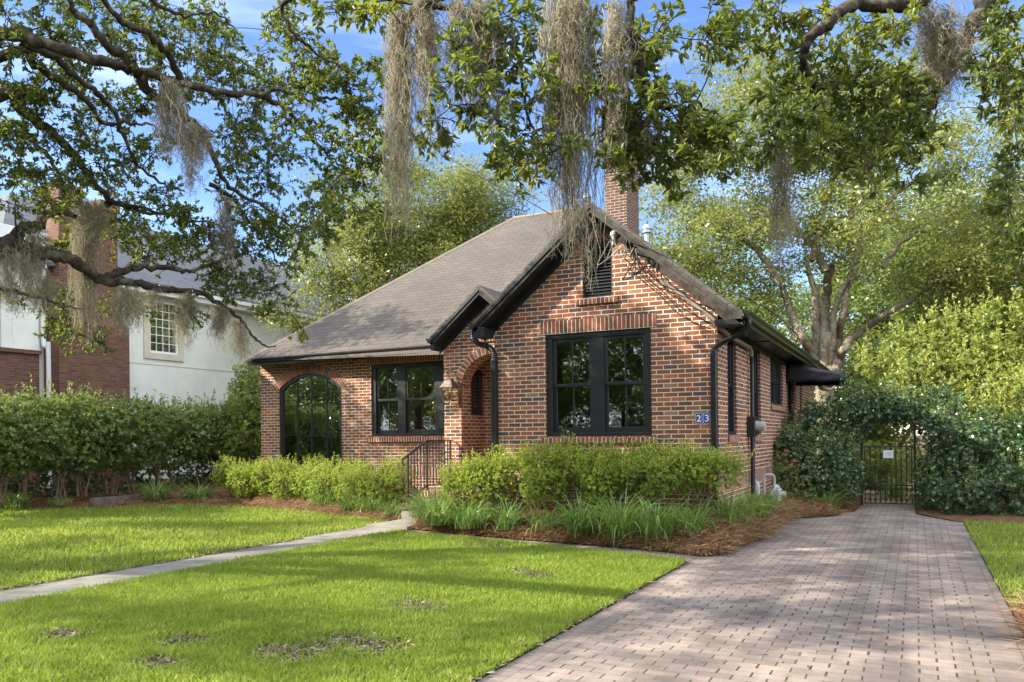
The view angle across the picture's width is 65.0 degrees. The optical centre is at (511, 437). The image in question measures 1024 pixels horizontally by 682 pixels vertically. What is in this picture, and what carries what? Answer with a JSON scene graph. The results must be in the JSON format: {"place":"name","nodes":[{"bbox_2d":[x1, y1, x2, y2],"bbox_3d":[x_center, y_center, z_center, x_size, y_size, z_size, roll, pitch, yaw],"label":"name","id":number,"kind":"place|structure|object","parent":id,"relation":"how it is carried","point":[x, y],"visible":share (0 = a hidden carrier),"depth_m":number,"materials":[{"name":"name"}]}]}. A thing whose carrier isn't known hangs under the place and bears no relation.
{"place":"outdoors","nodes":[
{"label":"outdoors","id":0,"kind":"place"},
{"bbox_2d":[0,503,387,589],"bbox_3d":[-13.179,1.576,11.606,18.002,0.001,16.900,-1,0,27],"label":"lawn","id":1,"kind":"structure","parent":0,"point":[306,535],"depth_m":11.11,"materials":[{"name":"plant"}]},
{"bbox_2d":[0,528,686,681],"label":"lawn","id":2,"kind":"structure","parent":0,"point":[338,637],"depth_m":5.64,"materials":[{"name":"plant"}]},
{"bbox_2d":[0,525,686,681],"bbox_3d":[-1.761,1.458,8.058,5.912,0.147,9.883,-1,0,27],"label":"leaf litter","id":3,"kind":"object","parent":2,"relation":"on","point":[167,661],"visible":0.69,"depth_m":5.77,"materials":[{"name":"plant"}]},
{"bbox_2d":[0,0,1023,434],"label":"sky","id":4,"kind":"structure","parent":0,"point":[246,14],"materials":[{"name":"blue"}]},
{"bbox_2d":[8,435,1023,681],"bbox_3d":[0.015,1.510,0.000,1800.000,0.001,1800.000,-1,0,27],"label":"ground","id":5,"kind":"structure","parent":0,"point":[920,443],"depth_m":11.91,"materials":[{"name":"green plant"}]},
{"bbox_2d":[89,495,140,507],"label":"edging block","id":6,"kind":"structure","parent":5,"relation":"on","point":[102,501],"depth_m":17.70,"materials":[{"name":"concrete"}]},
{"bbox_2d":[0,183,350,492],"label":"neighbour house","id":7,"kind":"structure","parent":5,"relation":"on","point":[144,363],"depth_m":23.13,"materials":[{"name":"paint"}]},
{"bbox_2d":[150,299,177,354],"bbox_3d":[-10.416,-3.274,23.976,0.080,1.566,1.026,-1,0,27],"label":"window","id":8,"kind":"structure","parent":7,"relation":"in","point":[174,351],"depth_m":24.17,"materials":[{"name":"white paint"}]},
{"bbox_2d":[0,0,412,356],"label":"live oak","id":9,"kind":"object","parent":5,"relation":"on","point":[57,47],"visible":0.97,"depth_m":9.28,"materials":[{"name":"green plant"}]},
{"bbox_2d":[0,246,30,321],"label":"spanish moss","id":10,"kind":"object","parent":9,"relation":"attached to","point":[7,282],"visible":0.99,"depth_m":8.98,"materials":[{"name":"plant"}]},
{"bbox_2d":[11,223,53,316],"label":"spanish moss","id":11,"kind":"object","parent":9,"relation":"attached to","point":[31,260],"visible":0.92,"depth_m":9.14,"materials":[{"name":"plant"}]},
{"bbox_2d":[24,272,64,317],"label":"spanish moss","id":12,"kind":"object","parent":9,"relation":"attached to","point":[47,280],"visible":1,"depth_m":9.21,"materials":[{"name":"plant"}]},
{"bbox_2d":[65,196,105,349],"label":"spanish moss","id":13,"kind":"object","parent":9,"relation":"attached to","point":[84,284],"visible":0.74,"depth_m":9.66,"materials":[{"name":"plant"}]},
{"bbox_2d":[74,198,117,263],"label":"spanish moss","id":14,"kind":"object","parent":9,"relation":"attached to","point":[96,224],"visible":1,"depth_m":9.63,"materials":[{"name":"plant"}]},
{"bbox_2d":[102,286,167,338],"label":"spanish moss","id":15,"kind":"object","parent":9,"relation":"attached to","point":[126,300],"visible":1,"depth_m":9.90,"materials":[{"name":"plant"}]},
{"bbox_2d":[142,75,197,169],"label":"spanish moss","id":16,"kind":"object","parent":9,"relation":"attached to","point":[171,100],"visible":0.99,"depth_m":8.54,"materials":[{"name":"plant"}]},
{"bbox_2d":[161,290,203,351],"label":"spanish moss","id":17,"kind":"object","parent":9,"relation":"attached to","point":[187,311],"visible":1,"depth_m":10.39,"materials":[{"name":"plant"}]},
{"bbox_2d":[172,116,219,201],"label":"spanish moss","id":18,"kind":"object","parent":9,"relation":"attached to","point":[194,149],"visible":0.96,"depth_m":8.59,"materials":[{"name":"plant"}]},
{"bbox_2d":[203,304,234,353],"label":"spanish moss","id":19,"kind":"object","parent":9,"relation":"attached to","point":[219,318],"visible":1,"depth_m":10.71,"materials":[{"name":"plant"}]},
{"bbox_2d":[210,189,249,275],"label":"spanish moss","id":20,"kind":"object","parent":9,"relation":"attached to","point":[223,218],"visible":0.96,"depth_m":10.47,"materials":[{"name":"plant"}]},
{"bbox_2d":[226,319,257,362],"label":"spanish moss","id":21,"kind":"object","parent":9,"relation":"attached to","point":[236,333],"visible":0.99,"depth_m":11.01,"materials":[{"name":"plant"}]},
{"bbox_2d":[0,518,424,602],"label":"front walk","id":22,"kind":"structure","parent":5,"relation":"on","point":[40,589],"depth_m":9.50,"materials":[{"name":"concrete"}]},
{"bbox_2d":[0,475,430,519],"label":"planting bed","id":23,"kind":"object","parent":5,"relation":"on","point":[76,503],"visible":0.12,"depth_m":17.88,"materials":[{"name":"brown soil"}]},
{"bbox_2d":[0,397,16,469],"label":"hedge shrub","id":24,"kind":"object","parent":23,"relation":"on","point":[8,442],"visible":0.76,"depth_m":15.86,"materials":[{"name":"green plant"}]},
{"bbox_2d":[1,488,46,507],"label":"liriope","id":25,"kind":"object","parent":23,"relation":"on","point":[17,501],"visible":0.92,"depth_m":16.85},
{"bbox_2d":[0,372,74,502],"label":"hedge shrub","id":26,"kind":"object","parent":23,"relation":"on","point":[26,465],"visible":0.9,"depth_m":16.58,"materials":[{"name":"green plant"}]},
{"bbox_2d":[13,380,127,498],"bbox_3d":[-9.876,0.044,17.901,1.810,2.617,2.784,-1,0,27],"label":"hedge shrub","id":27,"kind":"object","parent":23,"relation":"on","point":[74,461],"visible":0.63,"depth_m":17.72,"materials":[{"name":"green plant"}]},
{"bbox_2d":[74,388,176,494],"bbox_3d":[-9.282,0.061,19.055,2.070,2.559,2.682,-1,0,27],"label":"hedge shrub","id":28,"kind":"object","parent":23,"relation":"on","point":[133,463],"visible":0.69,"depth_m":18.84,"materials":[{"name":"green plant"}]},
{"bbox_2d":[0,443,258,504],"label":"hedge","id":29,"kind":"object","parent":23,"relation":"on","point":[13,485],"visible":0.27,"depth_m":19.93,"materials":[{"name":"green plant"}]},
{"bbox_2d":[124,474,183,501],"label":"liriope","id":30,"kind":"object","parent":23,"relation":"on","point":[158,494],"visible":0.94,"depth_m":18.23,"materials":[{"name":"plant"}]},
{"bbox_2d":[118,390,221,490],"bbox_3d":[-8.762,0.055,20.333,2.130,2.592,2.776,-1,0,27],"label":"hedge shrub","id":31,"kind":"object","parent":23,"relation":"on","point":[195,448],"visible":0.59,"depth_m":20.11,"materials":[{"name":"green plant"}]},
{"bbox_2d":[171,476,224,500],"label":"liriope","id":32,"kind":"object","parent":23,"relation":"on","point":[198,493],"visible":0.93,"depth_m":18.30,"materials":[{"name":"plant"}]},
{"bbox_2d":[170,389,251,485],"bbox_3d":[-8.121,0.001,21.454,2.033,2.671,2.738,-1,0,27],"label":"hedge shrub","id":33,"kind":"object","parent":23,"relation":"on","point":[215,435],"visible":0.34,"depth_m":21.14,"materials":[{"name":"green plant"}]},
{"bbox_2d":[211,340,278,469],"bbox_3d":[-6.871,-0.584,21.500,2.229,4.032,3.572,-1,0,-27],"label":"viburnum","id":34,"kind":"object","parent":23,"relation":"on","point":[247,385],"visible":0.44,"depth_m":20.87,"materials":[{"name":"green plant"}]},
{"bbox_2d":[208,451,282,498],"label":"azalea","id":35,"kind":"object","parent":23,"relation":"on","point":[238,473],"visible":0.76,"depth_m":17.98,"materials":[{"name":"green plant"}]},
{"bbox_2d":[247,453,329,500],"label":"azalea","id":36,"kind":"object","parent":23,"relation":"on","point":[272,483],"visible":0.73,"depth_m":17.35,"materials":[{"name":"green plant"}]},
{"bbox_2d":[299,479,345,508],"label":"liriope","id":37,"kind":"object","parent":23,"relation":"on","point":[328,499],"visible":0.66,"depth_m":15.97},
{"bbox_2d":[289,453,370,501],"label":"azalea","id":38,"kind":"object","parent":23,"relation":"on","point":[323,477],"visible":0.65,"depth_m":16.58,"materials":[{"name":"green plant"}]},
{"bbox_2d":[331,488,373,511],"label":"liriope","id":39,"kind":"object","parent":23,"relation":"on","point":[350,505],"visible":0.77,"depth_m":15.24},
{"bbox_2d":[332,447,419,508],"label":"azalea","id":40,"kind":"object","parent":23,"relation":"on","point":[367,480],"visible":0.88,"depth_m":15.35,"materials":[{"name":"green plant"}]},
{"bbox_2d":[353,491,398,511],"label":"liriope","id":41,"kind":"object","parent":23,"relation":"on","point":[369,505],"visible":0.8,"depth_m":14.85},
{"bbox_2d":[251,112,557,339],"bbox_3d":[-3.038,-4.511,26.378,9.156,12.011,9.293,-1,0,27],"label":"backyard tree","id":42,"kind":"object","parent":5,"relation":"on","point":[464,206],"visible":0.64,"depth_m":25.39,"materials":[{"name":"green plant"}]},
{"bbox_2d":[401,488,491,518],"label":"entry steps","id":43,"kind":"structure","parent":5,"relation":"on","point":[403,513],"depth_m":14.44,"materials":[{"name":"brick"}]},
{"bbox_2d":[401,440,452,510],"bbox_3d":[-1.535,0.712,14.822,0.040,1.325,1.732,-1,0,27],"label":"railing","id":44,"kind":"object","parent":43,"relation":"on","point":[407,459],"visible":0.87,"depth_m":14.76,"materials":[{"name":"metal"}]},
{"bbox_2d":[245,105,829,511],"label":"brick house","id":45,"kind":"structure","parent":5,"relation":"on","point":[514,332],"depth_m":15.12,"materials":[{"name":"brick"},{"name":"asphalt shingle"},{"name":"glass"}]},
{"bbox_2d":[280,373,341,464],"bbox_3d":[-4.767,-0.441,19.149,1.897,2.171,0.090,-1,0,27],"label":"arched window","id":46,"kind":"structure","parent":45,"relation":"in","point":[295,396],"depth_m":19.32,"materials":[{"name":"black paint"}]},
{"bbox_2d":[372,360,443,435],"bbox_3d":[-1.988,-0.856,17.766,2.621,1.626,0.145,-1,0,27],"label":"window","id":47,"kind":"structure","parent":45,"relation":"in","point":[403,399],"depth_m":17.94,"materials":[{"name":"black paint"}]},
{"bbox_2d":[439,370,461,408],"bbox_3d":[-1.171,-0.921,15.410,0.300,0.746,0.399,-1,0,27],"label":"wall lantern","id":48,"kind":"object","parent":45,"relation":"attached to","point":[447,384],"depth_m":15.37,"materials":[{"name":"metal"}]},
{"bbox_2d":[471,370,482,414],"bbox_3d":[-0.725,-0.898,16.088,0.070,0.886,0.426,-1,0,27],"label":"window","id":49,"kind":"structure","parent":45,"relation":"in","point":[476,383],"depth_m":16.13,"materials":[{"name":"black paint"}]},
{"bbox_2d":[546,328,651,435],"bbox_3d":[1.334,-0.823,12.349,1.709,1.596,0.145,-1,0,27],"label":"window","id":50,"kind":"structure","parent":45,"relation":"in","point":[599,385],"depth_m":12.31,"materials":[{"name":"black paint"}]},
{"bbox_2d":[609,405,620,426],"bbox_3d":[1.484,0.146,13.423,0.740,1.400,0.821,-1,0,27],"label":"wing chair","id":51,"kind":"object","parent":45,"relation":"in","point":[614,416],"visible":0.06,"depth_m":13.59,"materials":[{"name":"fabric"}]},
{"bbox_2d":[727,341,735,434],"bbox_3d":[3.297,-0.822,12.367,0.145,1.556,0.666,-1,0,27],"label":"window","id":52,"kind":"structure","parent":45,"relation":"in","point":[730,345],"depth_m":12.59,"materials":[{"name":"black paint"}]},
{"bbox_2d":[747,417,765,435],"bbox_3d":[4.081,-0.184,13.415,0.274,0.330,0.280,-1,0,27],"label":"electric meter","id":53,"kind":"object","parent":45,"relation":"attached to","point":[754,425],"visible":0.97,"depth_m":13.33,"materials":[{"name":"black metal"}]},
{"bbox_2d":[753,349,759,434],"bbox_3d":[4.273,-0.831,14.311,0.145,1.556,0.696,-1,0,27],"label":"window","id":54,"kind":"structure","parent":45,"relation":"in","point":[755,353],"depth_m":14.54,"materials":[{"name":"black paint"}]},
{"bbox_2d":[770,358,781,405],"bbox_3d":[5.293,-1.136,16.348,0.145,0.966,1.616,-1,0,27],"label":"window","id":55,"kind":"structure","parent":45,"relation":"in","point":[775,366],"depth_m":16.68,"materials":[{"name":"black paint"}]},
{"bbox_2d":[786,362,848,385],"bbox_3d":[6.793,-1.409,17.829,1.161,0.486,1.574,-1,0,27],"label":"awning","id":56,"kind":"object","parent":45,"relation":"attached to","point":[799,375],"visible":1,"depth_m":17.24,"materials":[{"name":"black fabric"}]},
{"bbox_2d":[406,487,848,556],"bbox_3d":[2.715,1.218,14.307,5.739,0.658,8.247,-1,0,38],"label":"pine straw","id":57,"kind":"object","parent":5,"relation":"on","point":[778,516],"visible":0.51,"depth_m":11.20,"materials":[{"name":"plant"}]},
{"bbox_2d":[383,484,455,520],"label":"liriope","id":58,"kind":"object","parent":57,"relation":"on","point":[414,501],"visible":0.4,"depth_m":12.94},
{"bbox_2d":[390,482,489,525],"bbox_3d":[-1.113,1.004,12.322,1.593,0.838,1.477,-1,0,-17],"label":"liriope","id":59,"kind":"object","parent":57,"relation":"on","point":[434,519],"visible":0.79,"depth_m":12.19,"materials":[{"name":"plant"}]},
{"bbox_2d":[427,490,512,528],"bbox_3d":[-0.624,1.073,11.957,1.565,0.710,1.486,-1,0,-22],"label":"liriope","id":60,"kind":"object","parent":57,"relation":"on","point":[467,521],"visible":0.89,"depth_m":11.82,"materials":[{"name":"plant"}]},
{"bbox_2d":[466,487,548,530],"bbox_3d":[-0.069,1.053,11.784,1.318,0.692,1.261,-1,0,-12],"label":"liriope","id":61,"kind":"object","parent":57,"relation":"on","point":[506,521],"visible":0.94,"depth_m":11.65,"materials":[{"name":"plant"}]},
{"bbox_2d":[514,497,578,537],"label":"liriope","id":62,"kind":"object","parent":57,"relation":"on","point":[549,520],"visible":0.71,"depth_m":11.35,"materials":[{"name":"plant"}]},
{"bbox_2d":[531,485,631,538],"bbox_3d":[0.974,1.016,11.119,1.553,0.772,1.657,-1,0,3],"label":"liriope","id":63,"kind":"object","parent":57,"relation":"on","point":[574,527],"visible":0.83,"depth_m":10.96,"materials":[{"name":"plant"}]},
{"bbox_2d":[436,429,756,520],"bbox_3d":[1.044,0.560,11.745,4.917,1.402,1.155,-1,0,27],"label":"hedge","id":64,"kind":"object","parent":57,"relation":"on","point":[591,469],"visible":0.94,"depth_m":11.60,"materials":[{"name":"green plant"}]},
{"bbox_2d":[547,473,683,540],"bbox_3d":[1.410,0.950,10.700,2.013,1.095,2.034,-1,0,27],"label":"liriope","id":65,"kind":"object","parent":57,"relation":"on","point":[611,523],"visible":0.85,"depth_m":10.56,"materials":[{"name":"plant"}]},
{"bbox_2d":[597,481,728,548],"bbox_3d":[1.861,1.000,10.535,1.646,0.952,1.653,-1,0,-28],"label":"liriope","id":66,"kind":"object","parent":57,"relation":"on","point":[656,527],"visible":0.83,"depth_m":10.35,"materials":[{"name":"plant"}]},
{"bbox_2d":[645,483,746,539],"bbox_3d":[2.366,0.980,10.596,1.490,0.752,1.458,-1,0,27],"label":"liriope","id":67,"kind":"object","parent":57,"relation":"on","point":[698,519],"visible":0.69,"depth_m":10.46,"materials":[{"name":"plant"}]},
{"bbox_2d":[684,486,779,529],"bbox_3d":[3.015,0.970,11.145,1.428,0.712,1.306,-1,0,-37],"label":"liriope","id":68,"kind":"object","parent":57,"relation":"on","point":[725,508],"visible":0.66,"depth_m":11.08,"materials":[{"name":"plant"}]},
{"bbox_2d":[731,484,794,523],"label":"liriope","id":69,"kind":"object","parent":57,"relation":"on","point":[756,502],"visible":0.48,"depth_m":11.89,"materials":[{"name":"plant"}]},
{"bbox_2d":[770,450,812,502],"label":"rose bush","id":70,"kind":"object","parent":57,"relation":"on","point":[792,472],"visible":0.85,"depth_m":14.84,"materials":[{"name":"green plant"}]},
{"bbox_2d":[279,0,1023,272],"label":"live oak","id":71,"kind":"object","parent":5,"relation":"on","point":[711,134],"visible":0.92,"depth_m":6.94,"materials":[{"name":"green plant"}]},
{"bbox_2d":[377,7,423,242],"bbox_3d":[-0.961,-2.709,6.994,0.471,2.101,0.434,-1,0,27],"label":"spanish moss","id":72,"kind":"object","parent":71,"relation":"attached to","point":[397,95],"visible":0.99,"depth_m":6.96,"materials":[{"name":"plant"}]},
{"bbox_2d":[402,0,463,156],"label":"spanish moss","id":73,"kind":"object","parent":71,"relation":"attached to","point":[423,38],"visible":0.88,"depth_m":6.91,"materials":[{"name":"plant"}]},
{"bbox_2d":[430,0,487,135],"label":"spanish moss","id":74,"kind":"object","parent":71,"relation":"attached to","point":[460,6],"visible":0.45,"depth_m":6.85,"materials":[{"name":"plant"}]},
{"bbox_2d":[450,0,513,124],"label":"spanish moss","id":75,"kind":"object","parent":71,"relation":"attached to","point":[477,5],"visible":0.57,"depth_m":6.84,"materials":[{"name":"plant"}]},
{"bbox_2d":[531,0,586,272],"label":"spanish moss","id":76,"kind":"object","parent":71,"relation":"attached to","point":[546,49],"visible":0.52,"depth_m":6.77,"materials":[{"name":"plant"}]},
{"bbox_2d":[540,0,606,293],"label":"spanish moss","id":77,"kind":"object","parent":71,"relation":"attached to","point":[579,67],"visible":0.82,"depth_m":6.73,"materials":[{"name":"plant"}]},
{"bbox_2d":[589,0,642,214],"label":"spanish moss","id":78,"kind":"object","parent":71,"relation":"attached to","point":[615,29],"visible":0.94,"depth_m":6.59,"materials":[{"name":"plant"}]},
{"bbox_2d":[631,119,671,165],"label":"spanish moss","id":79,"kind":"object","parent":71,"relation":"attached to","point":[652,131],"visible":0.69,"depth_m":6.82,"materials":[{"name":"plant"}]},
{"bbox_2d":[755,137,810,281],"bbox_3d":[2.418,-2.080,7.225,0.400,1.375,0.382,-1,0,45],"label":"spanish moss","id":80,"kind":"object","parent":71,"relation":"attached to","point":[781,205],"visible":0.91,"depth_m":7.20,"materials":[{"name":"plant"}]},
{"bbox_2d":[901,0,949,58],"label":"spanish moss","id":81,"kind":"object","parent":71,"relation":"attached to","point":[923,18],"visible":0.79,"depth_m":7.40,"materials":[{"name":"plant"}]},
{"bbox_2d":[912,27,982,117],"bbox_3d":[4.060,-3.441,7.575,0.589,0.845,0.542,-1,0,3],"label":"spanish moss","id":82,"kind":"object","parent":71,"relation":"attached to","point":[938,79],"visible":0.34,"depth_m":7.50,"materials":[{"name":"plant"}]},
{"bbox_2d":[914,0,986,89],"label":"spanish moss","id":83,"kind":"object","parent":71,"relation":"attached to","point":[948,28],"visible":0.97,"depth_m":7.36,"materials":[{"name":"plant"}]},
{"bbox_2d":[668,188,830,387],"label":"shade tree","id":84,"kind":"object","parent":5,"relation":"on","point":[771,321],"visible":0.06,"depth_m":41.16,"materials":[{"name":"green plant"}]},
{"bbox_2d":[600,3,1023,478],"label":"backyard tree","id":85,"kind":"object","parent":5,"relation":"on","point":[954,261],"visible":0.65,"depth_m":25.58,"materials":[{"name":"green plant"}]},
{"bbox_2d":[834,493,859,512],"bbox_3d":[6.506,1.339,16.882,1.450,0.157,4.000,-1,0,27],"label":"planting bed","id":86,"kind":"object","parent":5,"relation":"on","point":[849,505],"visible":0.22,"depth_m":16.16,"materials":[{"name":"soil"}]},
{"bbox_2d":[771,417,867,506],"bbox_3d":[5.795,0.515,15.796,2.187,1.833,1.424,-1,0,27],"label":"camellia","id":87,"kind":"object","parent":86,"relation":"on","point":[813,473],"visible":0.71,"depth_m":15.49,"materials":[{"name":"green plant"}]},
{"bbox_2d":[831,435,907,483],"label":"garden shrub","id":88,"kind":"object","parent":5,"relation":"on","point":[872,448],"visible":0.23,"depth_m":22.75,"materials":[{"name":"green plant"}]},
{"bbox_2d":[765,122,1001,459],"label":"shade tree","id":89,"kind":"object","parent":5,"relation":"on","point":[866,315],"visible":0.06,"depth_m":45.35,"materials":[{"name":"green plant"}]},
{"bbox_2d":[761,140,1023,467],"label":"shade tree","id":90,"kind":"object","parent":5,"relation":"on","point":[870,290],"visible":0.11,"depth_m":35.22,"materials":[{"name":"green plant"}]},
{"bbox_2d":[814,304,1005,475],"bbox_3d":[13.253,-1.473,29.949,10.454,6.674,7.583,-1,0,9],"label":"screen tree","id":91,"kind":"object","parent":5,"relation":"on","point":[885,431],"visible":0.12,"depth_m":29.00,"materials":[{"name":"green plant"}]},
{"bbox_2d":[895,100,1023,348],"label":"shade tree","id":92,"kind":"object","parent":5,"relation":"on","point":[1007,284],"visible":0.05,"depth_m":30.82,"materials":[{"name":"green plant"}]},
{"bbox_2d":[916,489,1023,523],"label":"planting bed","id":93,"kind":"object","parent":5,"relation":"on","point":[997,516],"visible":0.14,"depth_m":13.90,"materials":[{"name":"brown wood"}]},
{"bbox_2d":[780,368,996,504],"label":"ivy arch","id":94,"kind":"structure","parent":93,"relation":"on","point":[888,399],"depth_m":16.32,"materials":[{"name":"green plant"}]},
{"bbox_2d":[840,276,1023,495],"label":"viburnum","id":95,"kind":"object","parent":93,"relation":"on","point":[1009,390],"visible":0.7,"depth_m":17.63,"materials":[{"name":"green plant"}]},
{"bbox_2d":[906,392,1023,516],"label":"ivy","id":96,"kind":"object","parent":93,"relation":"on","point":[978,481],"visible":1,"depth_m":14.60,"materials":[{"name":"green plant"}]},
{"bbox_2d":[926,289,1023,470],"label":"screen tree","id":97,"kind":"object","parent":5,"relation":"on","point":[1002,327],"visible":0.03,"depth_m":27.76,"materials":[{"name":"green plant"}]},
{"bbox_2d":[989,586,1023,672],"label":"pine straw","id":98,"kind":"object","parent":5,"relation":"on","point":[1019,609],"visible":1,"depth_m":5.89,"materials":[{"name":"plant"}]},
{"bbox_2d":[408,530,698,561],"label":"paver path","id":99,"kind":"structure","parent":0,"point":[688,559],"depth_m":10.37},
{"bbox_2d":[514,505,1008,681],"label":"driveway","id":100,"kind":"structure","parent":0,"point":[926,635],"depth_m":6.39,"materials":[{"name":"brick"}]},
{"bbox_2d":[477,554,719,681],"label":"driveway border","id":101,"kind":"object","parent":100,"relation":"on","point":[519,667],"visible":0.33,"depth_m":6.10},
{"bbox_2d":[860,407,916,506],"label":"garden gate","id":102,"kind":"structure","parent":100,"relation":"on","point":[880,488],"depth_m":16.29,"materials":[{"name":"metal"}]},
{"bbox_2d":[949,521,1023,681],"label":"driveway border","id":103,"kind":"object","parent":100,"relation":"on","point":[982,580],"visible":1,"depth_m":6.76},
{"bbox_2d":[863,473,920,505],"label":"garden path","id":104,"kind":"structure","parent":0,"point":[882,497],"depth_m":18.43,"materials":[{"name":"stone"}]},
{"bbox_2d":[852,459,908,494],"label":"garden shrub","id":105,"kind":"object","parent":104,"relation":"on","point":[898,471],"visible":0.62,"depth_m":19.46,"materials":[{"name":"green plant"}]},
{"bbox_2d":[867,467,917,497],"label":"liriope","id":106,"kind":"object","parent":104,"relation":"on","point":[893,491],"visible":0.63,"depth_m":18.53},
{"bbox_2d":[881,447,951,484],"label":"garden shrub","id":107,"kind":"object","parent":104,"relation":"on","point":[909,463],"visible":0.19,"depth_m":21.04,"materials":[{"name":"green plant"}]},
{"bbox_2d":[962,519,1023,609],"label":"lawn","id":108,"kind":"structure","parent":0,"point":[987,563],"depth_m":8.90,"materials":[{"name":"plant"}]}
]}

